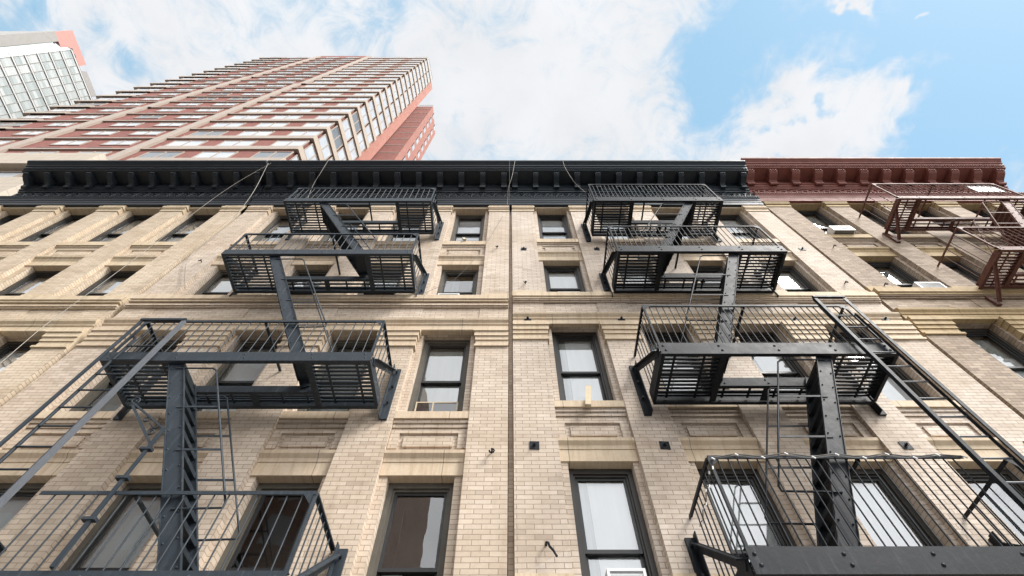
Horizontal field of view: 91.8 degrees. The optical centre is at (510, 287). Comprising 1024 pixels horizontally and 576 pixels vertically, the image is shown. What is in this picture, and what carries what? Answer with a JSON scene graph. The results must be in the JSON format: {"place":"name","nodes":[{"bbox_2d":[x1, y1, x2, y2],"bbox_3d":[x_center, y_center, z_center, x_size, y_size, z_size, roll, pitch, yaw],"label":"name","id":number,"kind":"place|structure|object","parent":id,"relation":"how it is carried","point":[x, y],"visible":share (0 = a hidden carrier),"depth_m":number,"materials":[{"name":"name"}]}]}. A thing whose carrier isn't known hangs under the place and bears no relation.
{"place":"outdoors","nodes":[
{"label":"outdoors","id":0,"kind":"place"},
{"bbox_2d":[0,160,266,407],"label":"apartment building","id":1,"kind":"structure","parent":0,"point":[72,232],"depth_m":13.11,"materials":[{"name":"brick"}]},
{"bbox_2d":[0,215,22,225],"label":"window","id":2,"kind":"structure","parent":1,"relation":"in","point":[8,218],"depth_m":14.56,"materials":[{"name":"black glass"}]},
{"bbox_2d":[0,342,38,371],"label":"window","id":3,"kind":"structure","parent":1,"relation":"in","point":[5,350],"depth_m":9.16,"materials":[{"name":"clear glass"}]},
{"bbox_2d":[0,271,60,295],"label":"window","id":4,"kind":"structure","parent":1,"relation":"in","point":[29,282],"depth_m":11.36,"materials":[{"name":"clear glass"}]},
{"bbox_2d":[18,215,87,241],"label":"window","id":5,"kind":"structure","parent":1,"relation":"in","point":[65,222],"depth_m":13.96,"materials":[{"name":"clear glass"}]},
{"bbox_2d":[76,271,137,295],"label":"window","id":6,"kind":"structure","parent":1,"relation":"in","point":[118,278],"depth_m":11.37,"materials":[{"name":"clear glass"}]},
{"bbox_2d":[87,215,153,241],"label":"window","id":7,"kind":"structure","parent":1,"relation":"in","point":[126,225],"depth_m":14.03,"materials":[{"name":"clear glass"}]},
{"bbox_2d":[0,163,270,363],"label":"cable","id":8,"kind":"object","parent":1,"relation":"attached to","point":[115,273],"visible":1,"depth_m":10.53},
{"bbox_2d":[155,215,213,241],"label":"window","id":9,"kind":"structure","parent":1,"relation":"in","point":[185,228],"depth_m":14.09,"materials":[{"name":"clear glass"}]},
{"bbox_2d":[0,0,1023,195],"label":"sky","id":10,"kind":"structure","parent":0,"point":[513,79],"materials":[{"name":"blue"}]},
{"bbox_3d":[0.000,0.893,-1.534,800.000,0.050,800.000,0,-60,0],"label":"ground","id":11,"kind":"structure","parent":0,"visible":0},
{"bbox_2d":[0,30,95,118],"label":"glass tower","id":12,"kind":"structure","parent":11,"relation":"on","point":[40,71],"depth_m":84.54,"materials":[{"name":"white glass"}]},
{"bbox_2d":[0,153,106,195],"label":"stone building","id":13,"kind":"structure","parent":11,"relation":"on","point":[12,165],"depth_m":24.92,"materials":[{"name":"concrete"}]},
{"bbox_2d":[0,171,22,176],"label":"window","id":14,"kind":"structure","parent":13,"relation":"in","point":[2,173],"depth_m":24.08,"materials":[{"name":"glass"}]},
{"bbox_2d":[0,56,434,160],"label":"apartment tower","id":15,"kind":"structure","parent":11,"relation":"on","point":[325,108],"depth_m":76.14,"materials":[{"name":"red brick"}]},
{"bbox_2d":[0,123,31,126],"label":"window","id":16,"kind":"structure","parent":15,"relation":"in","point":[1,124],"depth_m":66.36,"materials":[{"name":"glass"}]},
{"bbox_2d":[11,131,48,134],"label":"window","id":17,"kind":"structure","parent":15,"relation":"in","point":[24,132],"depth_m":61.95,"materials":[{"name":"glass"}]},
{"bbox_2d":[17,115,60,118],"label":"window","id":18,"kind":"structure","parent":15,"relation":"in","point":[29,116],"depth_m":70.39,"materials":[{"name":"glass"}]},
{"bbox_2d":[44,123,76,126],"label":"window","id":19,"kind":"structure","parent":15,"relation":"in","point":[53,124],"depth_m":66.13,"materials":[{"name":"glass"}]},
{"bbox_2d":[45,109,85,111],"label":"window","id":20,"kind":"structure","parent":15,"relation":"in","point":[54,110],"depth_m":74.71,"materials":[{"name":"glass"}]},
{"bbox_2d":[49,140,91,145],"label":"window","id":21,"kind":"structure","parent":15,"relation":"in","point":[64,142],"depth_m":57.65,"materials":[{"name":"glass"}]},
{"bbox_2d":[72,115,102,118],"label":"window","id":22,"kind":"structure","parent":15,"relation":"in","point":[83,116],"depth_m":70.34,"materials":[{"name":"glass"}]},
{"bbox_2d":[81,131,119,134],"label":"window","id":23,"kind":"structure","parent":15,"relation":"in","point":[92,132],"depth_m":61.96,"materials":[{"name":"glass"}]},
{"bbox_2d":[100,140,140,145],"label":"window","id":24,"kind":"structure","parent":15,"relation":"in","point":[113,142],"depth_m":57.82,"materials":[{"name":"glass"}]},
{"bbox_2d":[109,123,144,126],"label":"window","id":25,"kind":"structure","parent":15,"relation":"in","point":[117,124],"depth_m":66.13,"materials":[{"name":"glass"}]},
{"bbox_2d":[128,131,165,134],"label":"window","id":26,"kind":"structure","parent":15,"relation":"in","point":[138,132],"depth_m":61.93,"materials":[{"name":"glass"}]},
{"bbox_2d":[133,115,166,118],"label":"window","id":27,"kind":"structure","parent":15,"relation":"in","point":[142,116],"depth_m":70.51,"materials":[{"name":"glass"}]},
{"bbox_2d":[135,151,184,157],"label":"window","id":28,"kind":"structure","parent":15,"relation":"in","point":[151,154],"depth_m":53.53,"materials":[{"name":"glass"}]},
{"bbox_2d":[153,123,186,126],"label":"window","id":29,"kind":"structure","parent":15,"relation":"in","point":[160,124],"depth_m":66.13,"materials":[{"name":"glass"}]},
{"bbox_2d":[164,141,207,145],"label":"window","id":30,"kind":"structure","parent":15,"relation":"in","point":[175,143],"depth_m":57.62,"materials":[{"name":"glass"}]},
{"bbox_2d":[174,115,206,118],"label":"window","id":31,"kind":"structure","parent":15,"relation":"in","point":[183,116],"depth_m":70.39,"materials":[{"name":"glass"}]},
{"bbox_2d":[187,131,228,135],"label":"window","id":32,"kind":"structure","parent":15,"relation":"in","point":[199,133],"depth_m":61.91,"materials":[{"name":"glass"}]},
{"bbox_2d":[191,151,238,157],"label":"window","id":33,"kind":"structure","parent":15,"relation":"in","point":[205,154],"depth_m":53.53,"materials":[{"name":"glass"}]},
{"bbox_2d":[209,123,246,126],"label":"window","id":34,"kind":"structure","parent":15,"relation":"in","point":[217,124],"depth_m":65.99,"materials":[{"name":"glass"}]},
{"bbox_2d":[215,141,257,145],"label":"window","id":35,"kind":"structure","parent":15,"relation":"in","point":[225,143],"depth_m":57.62,"materials":[{"name":"glass"}]},
{"bbox_2d":[228,115,261,118],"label":"window","id":36,"kind":"structure","parent":15,"relation":"in","point":[236,116],"depth_m":70.29,"materials":[{"name":"glass"}]},
{"bbox_2d":[235,131,274,135],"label":"window","id":37,"kind":"structure","parent":15,"relation":"in","point":[246,133],"depth_m":61.91,"materials":[{"name":"glass"}]},
{"bbox_2d":[244,109,275,111],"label":"window","id":38,"kind":"structure","parent":15,"relation":"in","point":[250,110],"depth_m":74.71,"materials":[{"name":"glass"}]},
{"bbox_2d":[254,123,289,126],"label":"window","id":39,"kind":"structure","parent":15,"relation":"in","point":[261,124],"depth_m":65.93,"materials":[{"name":"glass"}]},
{"bbox_2d":[250,151,293,157],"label":"window","id":40,"kind":"structure","parent":15,"relation":"in","point":[262,154],"depth_m":53.53,"materials":[{"name":"glass"}]},
{"bbox_2d":[270,115,302,118],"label":"window","id":41,"kind":"structure","parent":15,"relation":"in","point":[277,116],"depth_m":70.35,"materials":[{"name":"glass"}]},
{"bbox_2d":[270,141,309,145],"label":"window","id":42,"kind":"structure","parent":15,"relation":"in","point":[278,143],"depth_m":57.62,"materials":[{"name":"glass"}]},
{"bbox_2d":[153,57,432,118],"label":"upper windows","id":43,"kind":"structure","parent":15,"relation":"in","point":[403,80],"depth_m":109.23,"materials":[{"name":"glass"}]},
{"bbox_2d":[284,109,314,111],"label":"window","id":44,"kind":"structure","parent":15,"relation":"in","point":[289,110],"depth_m":74.71,"materials":[{"name":"glass"}]},
{"bbox_2d":[286,131,322,135],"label":"window","id":45,"kind":"structure","parent":15,"relation":"in","point":[295,133],"depth_m":61.91,"materials":[{"name":"glass"}]},
{"bbox_2d":[304,143,317,159],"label":"window","id":46,"kind":"structure","parent":15,"relation":"in","point":[309,151],"depth_m":58.45,"materials":[{"name":"glass"}]},
{"bbox_2d":[301,123,334,126],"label":"window","id":47,"kind":"structure","parent":15,"relation":"in","point":[307,124],"depth_m":65.84,"materials":[{"name":"glass"}]},
{"bbox_2d":[318,134,331,159],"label":"window","id":48,"kind":"structure","parent":15,"relation":"in","point":[323,141],"depth_m":62.82,"materials":[{"name":"glass"}]},
{"bbox_2d":[314,115,344,118],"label":"window","id":49,"kind":"structure","parent":15,"relation":"in","point":[320,116],"depth_m":70.44,"materials":[{"name":"glass"}]},
{"bbox_2d":[331,125,342,150],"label":"window","id":50,"kind":"structure","parent":15,"relation":"in","point":[335,131],"depth_m":67.09,"materials":[{"name":"glass"}]},
{"bbox_2d":[337,147,346,159],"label":"window","id":51,"kind":"structure","parent":15,"relation":"in","point":[341,153],"depth_m":68.37,"materials":[{"name":"glass"}]},
{"bbox_2d":[342,118,352,140],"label":"window","id":52,"kind":"structure","parent":15,"relation":"in","point":[345,123],"depth_m":71.31,"materials":[{"name":"glass"}]},
{"bbox_2d":[347,139,357,159],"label":"window","id":53,"kind":"structure","parent":15,"relation":"in","point":[351,145],"depth_m":72.82,"materials":[{"name":"glass"}]},
{"bbox_2d":[352,111,360,132],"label":"window","id":54,"kind":"structure","parent":15,"relation":"in","point":[355,118],"depth_m":75.56,"materials":[{"name":"glass"}]},
{"bbox_2d":[357,131,365,152],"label":"window","id":55,"kind":"structure","parent":15,"relation":"in","point":[360,136],"depth_m":77.04,"materials":[{"name":"glass"}]},
{"bbox_2d":[360,105,368,125],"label":"window","id":56,"kind":"structure","parent":15,"relation":"in","point":[363,110],"depth_m":79.82,"materials":[{"name":"glass"}]},
{"bbox_2d":[365,124,372,143],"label":"window","id":57,"kind":"structure","parent":15,"relation":"in","point":[368,131],"depth_m":81.30,"materials":[{"name":"glass"}]},
{"bbox_2d":[402,113,434,159],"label":"rear wing windows","id":58,"kind":"structure","parent":15,"relation":"in","point":[408,153],"depth_m":105.16,"materials":[{"name":"white glass"}]},
{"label":"pavement","id":59,"kind":"structure","parent":0,"visible":0},
{"bbox_2d":[0,160,513,575],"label":"apartment building","id":60,"kind":"structure","parent":59,"relation":"on","point":[444,479],"depth_m":7.27,"materials":[{"name":"brick"}]},
{"bbox_2d":[0,483,45,530],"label":"window","id":61,"kind":"structure","parent":60,"relation":"in","point":[28,491],"depth_m":6.47,"materials":[{"name":"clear glass"}]},
{"bbox_2d":[59,483,160,570],"bbox_3d":[-4.620,3.188,5.685,0.875,2.120,0.170,0,-60,0],"label":"window","id":62,"kind":"structure","parent":60,"relation":"in","point":[102,559],"depth_m":6.03,"materials":[{"name":"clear glass"}]},
{"bbox_2d":[69,341,181,410],"bbox_3d":[-6.430,1.581,8.447,0.875,2.070,0.170,0,-60,0],"label":"window","id":63,"kind":"structure","parent":60,"relation":"in","point":[91,398],"depth_m":8.15,"materials":[{"name":"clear glass"}]},
{"bbox_2d":[194,270,243,294],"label":"window","id":64,"kind":"structure","parent":60,"relation":"in","point":[219,284],"depth_m":11.29,"materials":[{"name":"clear glass"}]},
{"bbox_2d":[0,188,443,575],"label":"fire escape","id":65,"kind":"object","parent":60,"relation":"attached to","point":[176,532],"visible":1,"depth_m":7.12,"materials":[{"name":"metal"}]},
{"bbox_2d":[0,318,186,508],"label":"drop ladder","id":66,"kind":"object","parent":65,"relation":"attached to","point":[37,466],"visible":1,"depth_m":5.97,"materials":[{"name":"metal"}]},
{"bbox_2d":[185,164,267,287],"bbox_3d":[-7.222,-1.946,12.947,0.798,6.346,0.838,0,-60,0],"label":"cable","id":67,"kind":"object","parent":60,"relation":"hanging from","point":[218,232],"visible":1,"depth_m":12.78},
{"bbox_2d":[197,341,280,410],"bbox_3d":[-4.620,1.581,8.447,0.875,2.070,0.170,0,-60,0],"label":"window","id":68,"kind":"structure","parent":60,"relation":"in","point":[228,374],"depth_m":8.69,"materials":[{"name":"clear glass"}]},
{"bbox_2d":[214,483,320,570],"bbox_3d":[-2.885,3.188,5.685,0.875,2.120,0.170,0,-60,0],"label":"window","id":69,"kind":"structure","parent":60,"relation":"in","point":[228,566],"depth_m":6.17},
{"bbox_2d":[254,215,301,240],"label":"window","id":70,"kind":"structure","parent":60,"relation":"in","point":[280,224],"depth_m":14.15,"materials":[{"name":"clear glass"}]},
{"bbox_2d":[287,270,328,294],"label":"window","id":71,"kind":"structure","parent":60,"relation":"in","point":[298,272],"depth_m":11.64,"materials":[{"name":"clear glass"}]},
{"bbox_2d":[297,341,374,410],"bbox_3d":[-2.885,1.581,8.447,0.875,2.070,0.170,0,-60,0],"label":"window","id":72,"kind":"structure","parent":60,"relation":"in","point":[339,345],"depth_m":8.88,"materials":[{"name":"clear glass"}]},
{"bbox_2d":[320,215,365,240],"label":"window","id":73,"kind":"structure","parent":60,"relation":"in","point":[343,217],"depth_m":14.62,"materials":[{"name":"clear glass"}]},
{"bbox_2d":[357,271,401,294],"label":"window","id":74,"kind":"structure","parent":60,"relation":"in","point":[373,271],"depth_m":11.45,"materials":[{"name":"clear glass"}]},
{"bbox_2d":[381,508,405,575],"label":"pendant lamp","id":75,"kind":"object","parent":60,"relation":"hanging from","point":[397,546],"visible":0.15,"depth_m":6.22,"materials":[{"name":"glass"}]},
{"bbox_2d":[385,216,423,240],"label":"window","id":76,"kind":"structure","parent":60,"relation":"in","point":[392,238],"depth_m":13.70,"materials":[{"name":"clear glass"}]},
{"bbox_2d":[366,483,453,575],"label":"window","id":77,"kind":"structure","parent":60,"relation":"in","point":[395,491],"depth_m":6.08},
{"bbox_2d":[414,402,457,410],"bbox_3d":[-1.165,1.936,7.716,0.670,0.450,0.020,0,-60,0],"label":"window screen","id":78,"kind":"object","parent":60,"relation":"attached to","point":[436,406],"depth_m":7.83,"materials":[{"name":"brown wood"}]},
{"bbox_2d":[407,341,470,410],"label":"window","id":79,"kind":"structure","parent":60,"relation":"in","point":[441,374],"depth_m":8.62,"materials":[{"name":"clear glass"}]},
{"bbox_2d":[436,270,478,294],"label":"window","id":80,"kind":"structure","parent":60,"relation":"in","point":[447,276],"depth_m":11.51,"materials":[{"name":"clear glass"}]},
{"bbox_2d":[450,215,484,240],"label":"window","id":81,"kind":"structure","parent":60,"relation":"in","point":[471,227],"depth_m":14.13,"materials":[{"name":"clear glass"}]},
{"bbox_2d":[509,160,1023,575],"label":"apartment building","id":82,"kind":"structure","parent":59,"relation":"on","point":[609,477],"depth_m":7.40,"materials":[{"name":"brick"}]},
{"bbox_2d":[537,215,571,238],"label":"window","id":83,"kind":"structure","parent":82,"relation":"in","point":[550,226],"depth_m":14.19,"materials":[{"name":"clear glass"}]},
{"bbox_2d":[543,266,585,291],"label":"window","id":84,"kind":"structure","parent":82,"relation":"in","point":[557,278],"depth_m":11.53,"materials":[{"name":"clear glass"}]},
{"bbox_2d":[552,333,612,399],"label":"window","id":85,"kind":"structure","parent":82,"relation":"in","point":[584,361],"depth_m":8.79,"materials":[{"name":"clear glass"}]},
{"bbox_2d":[585,385,590,406],"bbox_3d":[1.214,1.680,7.729,0.098,0.760,0.379,-21,-62,12],"label":"wooden post","id":86,"kind":"object","parent":82,"relation":"on","point":[588,397],"visible":1,"depth_m":7.62,"materials":[{"name":"brown wood"}]},
{"bbox_2d":[569,469,658,575],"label":"window","id":87,"kind":"structure","parent":82,"relation":"in","point":[621,537],"depth_m":6.18,"materials":[{"name":"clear glass"}]},
{"bbox_2d":[596,215,635,238],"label":"window","id":88,"kind":"structure","parent":82,"relation":"in","point":[620,237],"depth_m":14.23,"materials":[{"name":"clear glass"}]},
{"bbox_2d":[605,568,646,575],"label":"air conditioner","id":89,"kind":"object","parent":82,"relation":"attached to","point":[625,571],"visible":1,"depth_m":5.35,"materials":[{"name":"white plastic"}]},
{"bbox_2d":[618,267,654,282],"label":"window","id":90,"kind":"structure","parent":82,"relation":"in","point":[619,267],"depth_m":11.74,"materials":[{"name":"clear glass"}]},
{"bbox_2d":[644,333,709,386],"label":"window","id":91,"kind":"structure","parent":82,"relation":"in","point":[673,337],"depth_m":9.31,"materials":[{"name":"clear glass"}]},
{"bbox_2d":[655,215,698,238],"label":"window","id":92,"kind":"structure","parent":82,"relation":"in","point":[660,217],"depth_m":14.64,"materials":[{"name":"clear glass"}]},
{"bbox_2d":[690,266,723,272],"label":"window","id":93,"kind":"structure","parent":82,"relation":"in","point":[702,269],"depth_m":11.83,"materials":[{"name":"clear glass"}]},
{"bbox_2d":[715,215,762,238],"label":"window","id":94,"kind":"structure","parent":82,"relation":"in","point":[727,220],"depth_m":14.24,"materials":[{"name":"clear glass"}]},
{"bbox_2d":[697,469,796,561],"bbox_3d":[2.920,3.080,5.871,0.875,2.150,0.170,0,-60,0],"label":"window","id":95,"kind":"structure","parent":82,"relation":"in","point":[758,537],"depth_m":6.33,"materials":[{"name":"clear glass"}]},
{"bbox_2d":[737,333,808,389],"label":"window","id":96,"kind":"structure","parent":82,"relation":"in","point":[768,365],"depth_m":8.87,"materials":[{"name":"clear glass"}]},
{"bbox_2d":[767,266,819,291],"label":"window","id":97,"kind":"structure","parent":82,"relation":"in","point":[790,279],"depth_m":11.45,"materials":[{"name":"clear glass"}]},
{"bbox_2d":[581,184,1023,575],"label":"fire escape","id":98,"kind":"object","parent":82,"relation":"attached to","point":[839,549],"visible":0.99,"depth_m":6.93,"materials":[{"name":"black metal"}]},
{"bbox_2d":[699,452,967,526],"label":"string lights","id":99,"kind":"object","parent":98,"relation":"attached to","point":[864,457],"visible":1,"depth_m":5.33,"materials":[{"name":"white plastic"}]},
{"bbox_2d":[812,295,1023,510],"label":"drop ladder","id":100,"kind":"object","parent":98,"relation":"attached to","point":[992,474],"visible":1,"depth_m":5.94,"materials":[{"name":"black metal"}]},
{"bbox_2d":[828,333,933,399],"bbox_3d":[6.335,1.458,8.658,0.875,2.100,0.170,0,-60,0],"label":"window","id":101,"kind":"structure","parent":82,"relation":"in","point":[891,390],"depth_m":8.37,"materials":[{"name":"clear glass"}]},
{"bbox_2d":[849,469,941,545],"bbox_3d":[4.630,3.080,5.871,0.875,2.150,0.170,0,-60,0],"label":"window","id":102,"kind":"structure","parent":82,"relation":"in","point":[855,480],"depth_m":6.29,"materials":[{"name":"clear glass"}]},
{"bbox_2d":[955,469,1023,541],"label":"window","id":103,"kind":"structure","parent":82,"relation":"in","point":[978,475],"depth_m":6.65,"materials":[{"name":"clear glass"}]},
{"bbox_2d":[741,157,1023,418],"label":"apartment building","id":104,"kind":"structure","parent":59,"relation":"on","point":[962,322],"depth_m":12.54,"materials":[{"name":"brick"}]},
{"bbox_2d":[797,211,838,232],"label":"window","id":105,"kind":"structure","parent":104,"relation":"in","point":[815,217],"depth_m":14.69,"materials":[{"name":"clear glass"}]},
{"bbox_2d":[827,226,855,233],"bbox_3d":[8.740,-1.367,13.183,0.560,0.278,0.500,0,-60,0],"label":"air conditioner","id":106,"kind":"object","parent":104,"relation":"attached to","point":[840,230],"visible":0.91,"depth_m":12.99,"materials":[{"name":"white plastic"}]},
{"bbox_2d":[857,211,910,233],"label":"window","id":107,"kind":"structure","parent":104,"relation":"in","point":[875,219],"depth_m":14.63,"materials":[{"name":"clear glass"}]},
{"bbox_2d":[866,262,919,286],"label":"window","id":108,"kind":"structure","parent":104,"relation":"in","point":[891,271],"depth_m":11.78,"materials":[{"name":"clear glass"}]},
{"bbox_2d":[912,282,945,286],"bbox_3d":[8.930,0.142,10.630,0.540,0.288,0.460,0,-60,0],"label":"air conditioner","id":109,"kind":"object","parent":104,"relation":"on","point":[927,284],"visible":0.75,"depth_m":10.56,"materials":[{"name":"white plastic"}]},
{"bbox_2d":[859,183,1023,305],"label":"fire escape","id":110,"kind":"object","parent":104,"relation":"attached to","point":[1007,220],"visible":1,"depth_m":12.42,"materials":[{"name":"brown metal"}]},
{"bbox_2d":[964,186,1007,192],"bbox_3d":[12.675,-2.643,13.226,0.750,0.480,0.033,0,-60,0],"label":"board","id":111,"kind":"object","parent":110,"relation":"attached to","point":[986,189],"visible":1,"depth_m":13.16,"materials":[{"name":"white plastic"}]},
{"bbox_2d":[916,211,970,233],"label":"window","id":112,"kind":"structure","parent":104,"relation":"in","point":[924,213],"depth_m":14.61,"materials":[{"name":"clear glass"}]},
{"bbox_2d":[941,262,991,283],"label":"window","id":113,"kind":"structure","parent":104,"relation":"in","point":[951,265],"depth_m":11.84,"materials":[{"name":"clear glass"}]},
{"bbox_2d":[958,329,1023,378],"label":"window","id":114,"kind":"structure","parent":104,"relation":"in","point":[999,348],"depth_m":9.27,"materials":[{"name":"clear glass"}]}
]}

